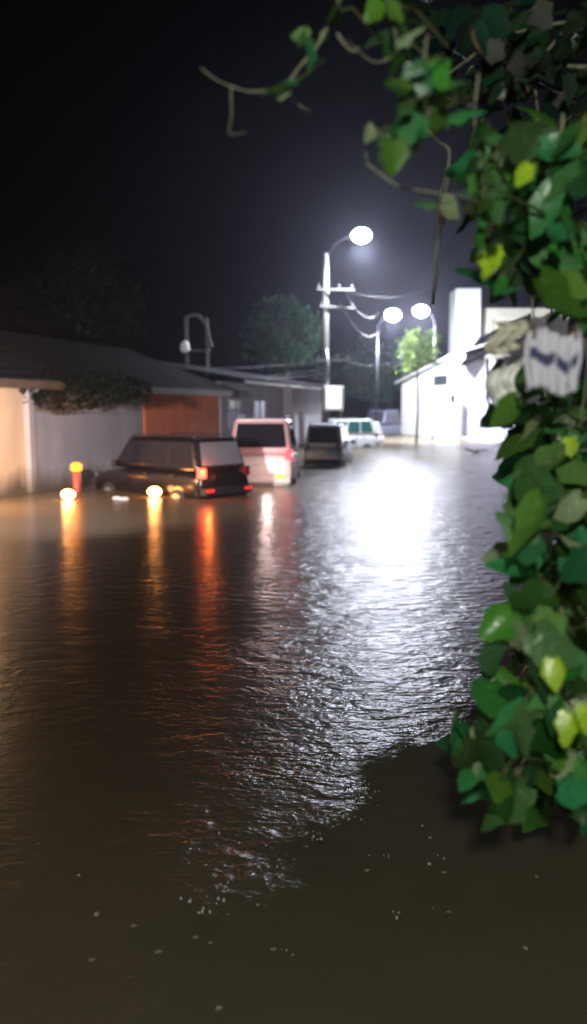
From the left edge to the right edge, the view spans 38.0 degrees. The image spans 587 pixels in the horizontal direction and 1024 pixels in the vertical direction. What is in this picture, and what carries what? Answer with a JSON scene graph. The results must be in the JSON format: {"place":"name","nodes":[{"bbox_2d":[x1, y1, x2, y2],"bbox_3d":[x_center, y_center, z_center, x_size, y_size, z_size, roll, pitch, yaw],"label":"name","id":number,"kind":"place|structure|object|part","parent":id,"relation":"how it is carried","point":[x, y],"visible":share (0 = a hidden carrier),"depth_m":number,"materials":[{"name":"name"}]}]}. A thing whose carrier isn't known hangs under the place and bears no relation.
{"place":"outdoors","nodes":[
{"label":"outdoors","id":0,"kind":"place"},
{"bbox_2d":[112,496,128,499],"bbox_3d":[-4.359,-0.341,21.507,0.413,0.117,0.200,-3,7,-22],"label":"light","id":1,"kind":"object","parent":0,"point":[120,498],"visible":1,"depth_m":21.44,"materials":[{"name":"white"}]},
{"bbox_2d":[200,0,360,134],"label":"leafy twig","id":2,"kind":"object","parent":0,"point":[282,91],"visible":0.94,"depth_m":2.26,"materials":[{"name":"green plant"}]},
{"bbox_2d":[290,0,393,75],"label":"leaf tuft","id":3,"kind":"object","parent":2,"relation":"attached to","point":[300,36],"visible":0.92,"depth_m":2.28,"materials":[{"name":"green plant"}]},
{"bbox_2d":[346,0,448,77],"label":"hanging tendril","id":4,"kind":"object","parent":2,"relation":"hanging from","point":[375,10],"visible":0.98,"depth_m":2.22,"materials":[{"name":"green plant"}]},
{"bbox_2d":[0,410,586,1023],"bbox_3d":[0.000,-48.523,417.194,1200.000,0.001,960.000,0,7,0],"label":"water","id":5,"kind":"structure","parent":0,"point":[176,674],"depth_m":5.48,"materials":[{"name":"brown liquid"}]},
{"bbox_2d":[179,648,508,955],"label":"rain splashes","id":6,"kind":"object","parent":5,"relation":"on","point":[259,867],"visible":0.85,"depth_m":4.78,"materials":[{"name":"liquid"}]},
{"bbox_2d":[0,0,586,409],"label":"sky","id":7,"kind":"structure","parent":0,"point":[113,130],"materials":[{"name":"black"}]},
{"bbox_2d":[461,448,494,452],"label":"fallen branch","id":8,"kind":"object","parent":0,"point":[474,451],"visible":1,"depth_m":43.85,"materials":[{"name":"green plant"}]},
{"bbox_2d":[455,436,504,444],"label":"pavement","id":9,"kind":"structure","parent":0,"point":[497,440],"depth_m":61.08,"materials":[{"name":"concrete"}]},
{"bbox_2d":[435,478,586,835],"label":"climbing vine","id":10,"kind":"object","parent":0,"point":[537,718],"visible":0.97,"depth_m":2.52,"materials":[{"name":"green plant"}]},
{"bbox_2d":[443,105,586,484],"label":"climbing vine","id":11,"kind":"object","parent":10,"relation":"attached to","point":[547,173],"visible":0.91,"depth_m":2.45,"materials":[{"name":"green plant"}]},
{"bbox_2d":[365,151,504,219],"bbox_3d":[0.397,-0.894,2.360,0.408,0.170,0.121,0,7,0],"label":"bare twig","id":12,"kind":"object","parent":11,"relation":"attached to","point":[447,205],"visible":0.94,"depth_m":2.35,"materials":[{"name":"brown plant"}]},
{"bbox_2d":[359,0,586,297],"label":"overhanging branch","id":13,"kind":"object","parent":11,"relation":"attached to","point":[529,58],"visible":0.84,"depth_m":3.02,"materials":[{"name":"green plant"}]},
{"bbox_2d":[431,147,451,303],"bbox_3d":[1.519,-2.914,8.684,0.195,1.550,0.095,0,7,0],"label":"vine","id":14,"kind":"object","parent":13,"relation":"hanging from","point":[441,220],"visible":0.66,"depth_m":8.68,"materials":[{"name":"brown plant"}]},
{"bbox_2d":[463,73,545,256],"bbox_3d":[0.567,-0.934,2.349,0.285,0.486,0.198,-5,9,-38],"label":"hanging tendril","id":15,"kind":"object","parent":11,"relation":"hanging from","point":[478,136],"visible":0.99,"depth_m":2.31,"materials":[{"name":"green plant"}]},
{"bbox_2d":[364,32,485,176],"bbox_3d":[0.352,-1.016,2.191,0.349,0.411,0.565,0,7,0],"label":"green sprig","id":16,"kind":"object","parent":15,"relation":"hanging from","point":[428,85],"visible":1,"depth_m":2.03,"materials":[{"name":"green plant"}]},
{"bbox_2d":[484,320,530,355],"bbox_3d":[0.610,-0.491,2.407,0.137,0.099,0.073,0,7,0],"label":"hanging cloth","id":17,"kind":"object","parent":11,"relation":"hanging from","point":[506,337],"visible":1,"depth_m":2.40,"materials":[{"name":"beige fabric"}]},
{"bbox_2d":[479,360,586,523],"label":"climbing vine","id":18,"kind":"object","parent":11,"relation":"hanging from","point":[531,454],"visible":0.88,"depth_m":2.67,"materials":[{"name":"green plant"}]},
{"bbox_2d":[484,357,524,405],"bbox_3d":[0.641,-0.392,2.570,0.129,0.146,0.073,0,7,0],"label":"hanging cloth","id":19,"kind":"object","parent":18,"relation":"hanging from","point":[499,378],"visible":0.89,"depth_m":2.56,"materials":[{"name":"beige fabric"}]},
{"bbox_2d":[524,324,581,395],"bbox_3d":[0.692,-0.403,2.261,0.149,0.187,0.055,0,7,0],"label":"hanging cloth","id":20,"kind":"object","parent":11,"relation":"hanging from","point":[552,361],"visible":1,"depth_m":2.26,"materials":[{"name":"white fabric"}]},
{"label":"ground","id":21,"kind":"structure","parent":0,"visible":0},
{"bbox_2d":[61,489,74,498],"bbox_3d":[-5.714,-0.226,21.667,0.360,0.708,0.238,0,7,0],"label":"hazard lamp","id":22,"kind":"object","parent":21,"relation":"on","point":[68,494],"visible":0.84,"depth_m":21.55,"materials":[{"name":"plastic"}]},
{"bbox_2d":[71,463,81,491],"bbox_3d":[-5.979,-0.731,23.522,0.292,1.260,0.300,0,7,0],"label":"marker post","id":23,"kind":"object","parent":21,"relation":"on","point":[76,468],"visible":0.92,"depth_m":23.40,"materials":[{"name":"red plastic"}]},
{"bbox_2d":[0,236,162,351],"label":"tree","id":24,"kind":"object","parent":21,"relation":"on","point":[78,317],"visible":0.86,"depth_m":43.54,"materials":[{"name":"green plant"}]},
{"bbox_2d":[0,331,238,496],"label":"house","id":25,"kind":"structure","parent":21,"relation":"on","point":[40,451],"depth_m":26.82,"materials":[{"name":"beige paint"}]},
{"bbox_2d":[19,364,153,414],"bbox_3d":[-6.987,-3.359,23.541,6.386,1.461,1.751,0,7,0],"label":"bush","id":26,"kind":"object","parent":25,"relation":"attached to","point":[93,383],"visible":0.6,"depth_m":23.37,"materials":[{"name":"green plant"}]},
{"bbox_2d":[148,487,160,496],"bbox_3d":[-3.638,-0.310,22.356,0.360,0.708,0.238,0,7,0],"label":"hazard lamp","id":27,"kind":"object","parent":21,"relation":"on","point":[154,491],"visible":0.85,"depth_m":22.24,"materials":[{"name":"glass"}]},
{"bbox_2d":[94,432,251,498],"bbox_3d":[-3.454,-1.158,23.692,4.928,2.047,2.320,6,9,42],"label":"parked car","id":28,"kind":"object","parent":21,"relation":"on","point":[191,466],"visible":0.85,"depth_m":22.42,"materials":[{"name":"black paint"}]},
{"bbox_3d":[-4.411,-1.654,23.394,1.252,0.630,0.114,6,9,42],"label":"side window","id":29,"kind":"part","parent":28,"relation":"part of","materials":[{"name":"black glass"}]},
{"bbox_3d":[-3.672,-1.572,22.727,1.023,0.630,0.114,6,9,42],"label":"side window","id":30,"kind":"part","parent":28,"relation":"part of","materials":[{"name":"black glass"}]},
{"bbox_3d":[-2.913,-1.489,22.042,0.926,0.630,0.114,6,9,42],"label":"side window","id":31,"kind":"part","parent":28,"relation":"part of","materials":[{"name":"black glass"}]},
{"bbox_3d":[-1.897,-1.528,22.221,0.175,0.596,1.443,6,9,42],"label":"rear window","id":32,"kind":"part","parent":28,"relation":"part of","materials":[{"name":"grey glass"}]},
{"bbox_2d":[160,361,321,449],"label":"street house","id":33,"kind":"structure","parent":21,"relation":"on","point":[300,406],"depth_m":43.88,"materials":[{"name":"grey paint"}]},
{"bbox_2d":[180,313,212,378],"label":"tank stand","id":34,"kind":"object","parent":33,"relation":"on","point":[185,347],"visible":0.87,"depth_m":40.90,"materials":[{"name":"white paint"}]},
{"bbox_2d":[228,398,242,429],"bbox_3d":[-2.644,-4.488,38.898,0.058,1.440,1.800,2,7,16],"label":"door","id":35,"kind":"structure","parent":33,"relation":"in","point":[235,405],"depth_m":38.65,"materials":[{"name":"grey paint"}]},
{"bbox_2d":[253,398,266,417],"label":"window","id":36,"kind":"structure","parent":33,"relation":"in","point":[259,405],"depth_m":42.26,"materials":[{"name":"white glass"}]},
{"bbox_2d":[207,361,324,368],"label":"overhead cable","id":37,"kind":"object","parent":33,"relation":"attached to","point":[262,366],"visible":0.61,"depth_m":41.16,"materials":[{"name":"grey rubber"}]},
{"bbox_2d":[218,368,324,380],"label":"overhead cable","id":38,"kind":"object","parent":33,"relation":"attached to","point":[270,376],"visible":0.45,"depth_m":41.81,"materials":[{"name":"grey rubber"}]},
{"bbox_2d":[221,373,324,381],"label":"overhead cable","id":39,"kind":"object","parent":33,"relation":"attached to","point":[277,378],"visible":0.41,"depth_m":42.46,"materials":[{"name":"grey rubber"}]},
{"bbox_2d":[247,384,314,385],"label":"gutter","id":40,"kind":"object","parent":33,"relation":"attached to","point":[287,384],"visible":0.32,"depth_m":42.87,"materials":[{"name":"grey metal"}]},
{"bbox_2d":[251,378,324,384],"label":"overhead cable","id":41,"kind":"object","parent":33,"relation":"attached to","point":[301,380],"visible":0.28,"depth_m":43.71,"materials":[{"name":"grey rubber"}]},
{"bbox_2d":[299,412,304,448],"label":"door","id":42,"kind":"structure","parent":33,"relation":"in","point":[301,414],"depth_m":48.15,"materials":[{"name":"grey wood"}]},
{"bbox_2d":[232,416,304,485],"bbox_3d":[-0.891,-1.851,27.560,2.470,2.487,4.628,0,7,3],"label":"parked car","id":43,"kind":"object","parent":21,"relation":"on","point":[267,446],"visible":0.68,"depth_m":25.51,"materials":[{"name":"paint"}]},
{"bbox_3d":[-0.989,-2.292,25.540,1.556,0.718,0.175,0,7,3],"label":"rear window","id":44,"kind":"part","parent":43,"relation":"part of","materials":[{"name":"black glass"}]},
{"bbox_3d":[-0.077,-2.336,26.076,0.123,0.759,0.933,0,7,3],"label":"side window","id":45,"kind":"part","parent":43,"relation":"part of","materials":[{"name":"black glass"}]},
{"bbox_3d":[-0.027,-2.456,27.060,0.123,0.759,0.957,0,7,3],"label":"side window","id":46,"kind":"part","parent":43,"relation":"part of","materials":[{"name":"black glass"}]},
{"bbox_3d":[0.017,-2.565,27.951,0.123,0.759,1.107,0,7,3],"label":"side window","id":47,"kind":"part","parent":43,"relation":"part of","materials":[{"name":"black glass"}]},
{"bbox_2d":[238,290,330,383],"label":"tree","id":48,"kind":"object","parent":21,"relation":"on","point":[273,337],"visible":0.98,"depth_m":60.14,"materials":[{"name":"green plant"}]},
{"bbox_2d":[304,422,355,465],"bbox_3d":[1.502,-2.701,35.853,2.070,2.167,4.098,1,7,10],"label":"parked car","id":49,"kind":"object","parent":21,"relation":"on","point":[325,444],"visible":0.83,"depth_m":34.08,"materials":[{"name":"silver metal"}]},
{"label":"rear window","id":50,"kind":"part","parent":49,"relation":"part of","materials":[{"name":"black glass"}]},
{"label":"side window","id":51,"kind":"part","parent":49,"relation":"part of","materials":[{"name":"white glass"}]},
{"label":"side window","id":52,"kind":"part","parent":49,"relation":"part of","materials":[{"name":"white glass"}]},
{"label":"side window","id":53,"kind":"part","parent":49,"relation":"part of","materials":[{"name":"white glass"}]},
{"bbox_2d":[308,228,370,423],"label":"street lamp","id":54,"kind":"object","parent":21,"relation":"on","point":[332,398],"visible":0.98,"depth_m":45.05,"materials":[{"name":"metal"}]},
{"bbox_2d":[343,355,411,365],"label":"overhead cable","id":55,"kind":"object","parent":54,"relation":"attached to","point":[375,365],"visible":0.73,"depth_m":50.24,"materials":[{"name":"grey rubber"}]},
{"bbox_2d":[343,282,437,296],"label":"overhead cable","id":56,"kind":"object","parent":54,"relation":"attached to","point":[376,296],"visible":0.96,"depth_m":52.23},
{"bbox_2d":[316,350,369,417],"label":"tree","id":57,"kind":"object","parent":21,"relation":"on","point":[332,375],"visible":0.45,"depth_m":88.21,"materials":[{"name":"green plant"}]},
{"bbox_2d":[329,418,378,447],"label":"parked car","id":58,"kind":"object","parent":21,"relation":"on","point":[362,432],"visible":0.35,"depth_m":50.09,"materials":[{"name":"white paint"}]},
{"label":"side window","id":59,"kind":"part","parent":58,"relation":"part of","materials":[{"name":"green glass"}]},
{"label":"side window","id":60,"kind":"part","parent":58,"relation":"part of","materials":[{"name":"green glass"}]},
{"bbox_2d":[330,334,415,409],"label":"tree","id":61,"kind":"object","parent":21,"relation":"on","point":[364,369],"visible":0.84,"depth_m":82.11,"materials":[{"name":"green plant"}]},
{"bbox_2d":[373,422,383,443],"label":"parked car","id":62,"kind":"object","parent":21,"relation":"on","point":[378,430],"visible":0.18,"depth_m":55.48,"materials":[{"name":"white paint"}]},
{"bbox_2d":[366,409,401,436],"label":"parked car","id":63,"kind":"object","parent":21,"relation":"on","point":[390,422],"visible":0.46,"depth_m":68.99,"materials":[{"name":"blue paint"}]},
{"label":"side window","id":64,"kind":"part","parent":63,"relation":"part of","materials":[{"name":"grey glass"}]},
{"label":"side window","id":65,"kind":"part","parent":63,"relation":"part of","materials":[{"name":"grey glass"}]},
{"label":"side window","id":66,"kind":"part","parent":63,"relation":"part of","materials":[{"name":"grey glass"}]},
{"bbox_2d":[366,361,407,409],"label":"tree","id":67,"kind":"object","parent":21,"relation":"on","point":[391,382],"visible":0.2,"depth_m":84.58,"materials":[{"name":"green plant"}]},
{"bbox_2d":[376,309,400,421],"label":"street lamp","id":68,"kind":"object","parent":21,"relation":"on","point":[392,314],"visible":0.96,"depth_m":58.96,"materials":[{"name":"metal"}]},
{"bbox_2d":[394,327,442,442],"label":"tree","id":69,"kind":"object","parent":21,"relation":"on","point":[416,359],"visible":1,"depth_m":55.81,"materials":[{"name":"green plant"}]},
{"bbox_2d":[413,305,435,439],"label":"street lamp","id":70,"kind":"object","parent":21,"relation":"on","point":[420,311],"visible":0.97,"depth_m":61.69,"materials":[{"name":"metal"}]},
{"bbox_2d":[395,312,531,437],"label":"white house","id":71,"kind":"structure","parent":21,"relation":"on","point":[461,401],"depth_m":67.20,"materials":[{"name":"paint"}]},
{"bbox_2d":[435,374,447,385],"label":"window","id":72,"kind":"structure","parent":71,"relation":"in","point":[441,379],"depth_m":68.29,"materials":[{"name":"glass"}]},
{"bbox_2d":[450,394,455,402],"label":"window","id":73,"kind":"structure","parent":71,"relation":"in","point":[453,396],"depth_m":66.49,"materials":[{"name":"glass"}]},
{"bbox_2d":[449,288,567,426],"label":"apartment block","id":74,"kind":"structure","parent":21,"relation":"on","point":[471,320],"depth_m":73.95,"materials":[{"name":"white paint"}]},
{"bbox_2d":[540,575,586,624],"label":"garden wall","id":75,"kind":"structure","parent":21,"relation":"on","point":[543,579],"depth_m":6.26,"materials":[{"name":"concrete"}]}
]}

